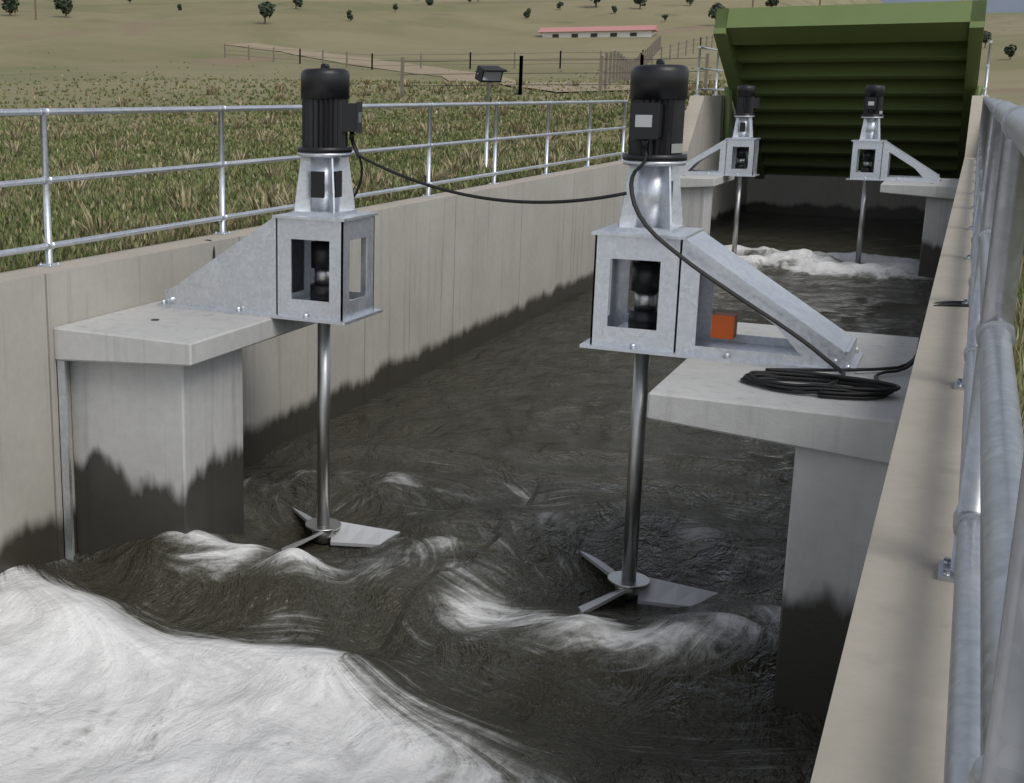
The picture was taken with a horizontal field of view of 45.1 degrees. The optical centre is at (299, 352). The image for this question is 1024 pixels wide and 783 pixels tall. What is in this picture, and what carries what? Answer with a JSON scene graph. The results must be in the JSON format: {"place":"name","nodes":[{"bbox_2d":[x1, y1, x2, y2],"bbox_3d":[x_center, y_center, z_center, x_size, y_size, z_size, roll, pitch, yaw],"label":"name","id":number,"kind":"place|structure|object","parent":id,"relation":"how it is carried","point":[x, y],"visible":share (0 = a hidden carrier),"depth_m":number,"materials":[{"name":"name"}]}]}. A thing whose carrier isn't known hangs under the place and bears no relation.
{"place":"outdoors","nodes":[
{"label":"outdoors","id":0,"kind":"place"},
{"bbox_2d":[226,43,629,91],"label":"dirt track","id":1,"kind":"structure","parent":0,"point":[454,75],"depth_m":99.00,"materials":[{"name":"beige soil"}]},
{"bbox_2d":[0,0,1023,422],"bbox_3d":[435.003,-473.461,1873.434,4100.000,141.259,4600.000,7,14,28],"label":"terrain","id":2,"kind":"structure","parent":0,"point":[140,38],"depth_m":136.44,"materials":[{"name":"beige plant"}]},
{"bbox_2d":[224,35,716,95],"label":"paddock fences","id":3,"kind":"object","parent":2,"relation":"on","point":[623,66],"visible":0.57,"depth_m":58.54,"materials":[{"name":"brown wood"}]},
{"bbox_2d":[475,65,506,166],"bbox_3d":[3.084,-3.731,19.647,0.440,1.901,0.358,-6,13,-25],"label":"floodlight post","id":4,"kind":"object","parent":2,"relation":"on","point":[488,74],"visible":0.8,"depth_m":19.47,"materials":[{"name":"white metal"}]},
{"bbox_2d":[0,96,988,782],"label":"channel walls","id":5,"kind":"structure","parent":2,"relation":"on","point":[454,276],"depth_m":8.91,"materials":[{"name":"concrete"}]},
{"bbox_2d":[54,299,314,560],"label":"platform","id":6,"kind":"structure","parent":5,"relation":"on","point":[157,405],"depth_m":8.19,"materials":[{"name":"concrete"}]},
{"bbox_2d":[157,64,398,549],"bbox_3d":[-0.152,-0.306,8.625,1.982,3.447,1.224,11,16,41],"label":"mixer","id":7,"kind":"object","parent":6,"relation":"on","point":[294,265],"visible":0.97,"depth_m":8.41,"materials":[{"name":"metal"}]},
{"bbox_2d":[0,100,627,267],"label":"handrail","id":8,"kind":"object","parent":5,"relation":"on","point":[45,181],"visible":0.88,"depth_m":10.11,"materials":[{"name":"silver metal"}]},
{"bbox_2d":[0,212,934,782],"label":"channel water","id":9,"kind":"structure","parent":5,"relation":"in","point":[450,632],"depth_m":7.46,"materials":[{"name":"grey liquid"}]},
{"bbox_2d":[680,175,733,235],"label":"platform","id":10,"kind":"structure","parent":5,"relation":"on","point":[696,194],"depth_m":22.92,"materials":[{"name":"concrete"}]},
{"bbox_2d":[679,84,760,255],"bbox_3d":[8.243,-3.507,23.517,1.773,3.447,1.398,7,14,28],"label":"mixer","id":11,"kind":"object","parent":10,"relation":"on","point":[742,138],"visible":0.85,"depth_m":23.20,"materials":[{"name":"metal"}]},
{"bbox_2d":[694,46,723,95],"bbox_3d":[10.471,-6.888,29.536,0.120,1.077,6.720,7,14,28],"label":"guardrail","id":12,"kind":"object","parent":5,"relation":"on","point":[699,69],"visible":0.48,"depth_m":27.48,"materials":[{"name":"silver metal"}]},
{"bbox_2d":[647,322,918,719],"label":"platform","id":13,"kind":"structure","parent":5,"relation":"on","point":[843,450],"depth_m":6.14,"materials":[{"name":"concrete"}]},
{"bbox_2d":[206,140,968,399],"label":"power cables","id":14,"kind":"object","parent":13,"relation":"on","point":[867,389],"visible":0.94,"depth_m":6.63,"materials":[{"name":"black rubber"}]},
{"bbox_2d":[579,59,862,611],"bbox_3d":[2.444,-0.030,7.342,1.776,3.447,1.396,7,14,28],"label":"mixer","id":15,"kind":"object","parent":13,"relation":"on","point":[681,321],"visible":0.94,"depth_m":7.24,"materials":[{"name":"metal"}]},
{"bbox_2d":[713,0,986,178],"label":"tilting gate","id":16,"kind":"structure","parent":5,"relation":"on","point":[810,73],"depth_m":26.95,"materials":[{"name":"metal"}]},
{"bbox_2d":[880,178,958,277],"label":"platform","id":17,"kind":"structure","parent":5,"relation":"on","point":[939,200],"depth_m":21.01,"materials":[{"name":"concrete"}]},
{"bbox_2d":[846,83,941,263],"bbox_3d":[10.833,-3.228,22.215,1.226,3.447,1.962,-9,15,-36],"label":"mixer","id":18,"kind":"object","parent":17,"relation":"on","point":[869,140],"visible":0.83,"depth_m":21.99,"materials":[{"name":"metal"}]},
{"bbox_2d":[937,96,1023,782],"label":"handrail","id":19,"kind":"object","parent":5,"relation":"on","point":[985,728],"visible":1,"depth_m":2.15,"materials":[{"name":"silver metal"}]},
{"bbox_2d":[981,40,992,95],"bbox_3d":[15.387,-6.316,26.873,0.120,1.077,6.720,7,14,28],"label":"railing post","id":20,"kind":"object","parent":5,"relation":"on","point":[987,69],"visible":1,"depth_m":24.06,"materials":[{"name":"silver metal"}]},
{"bbox_2d":[34,0,964,19],"bbox_3d":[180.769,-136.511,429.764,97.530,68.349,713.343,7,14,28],"label":"utility poles","id":21,"kind":"object","parent":2,"relation":"on","point":[477,1],"depth_m":154.57,"materials":[{"name":"brown wood"}]},
{"bbox_2d":[1,0,1016,59],"bbox_3d":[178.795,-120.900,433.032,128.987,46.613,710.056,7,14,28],"label":"trees","id":22,"kind":"object","parent":2,"relation":"on","point":[264,8],"visible":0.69,"depth_m":159.03,"materials":[{"name":"green plant"}]},
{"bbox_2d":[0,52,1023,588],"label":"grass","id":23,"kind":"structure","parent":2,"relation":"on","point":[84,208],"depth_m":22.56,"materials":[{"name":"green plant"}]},
{"bbox_2d":[538,25,658,37],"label":"farm building","id":24,"kind":"structure","parent":2,"relation":"on","point":[609,31],"depth_m":146.18,"materials":[{"name":"white"}]},
{"bbox_2d":[880,0,1023,12],"bbox_3d":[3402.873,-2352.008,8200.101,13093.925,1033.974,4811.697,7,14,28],"label":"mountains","id":25,"kind":"structure","parent":0,"point":[994,6],"depth_m":7948.42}
]}

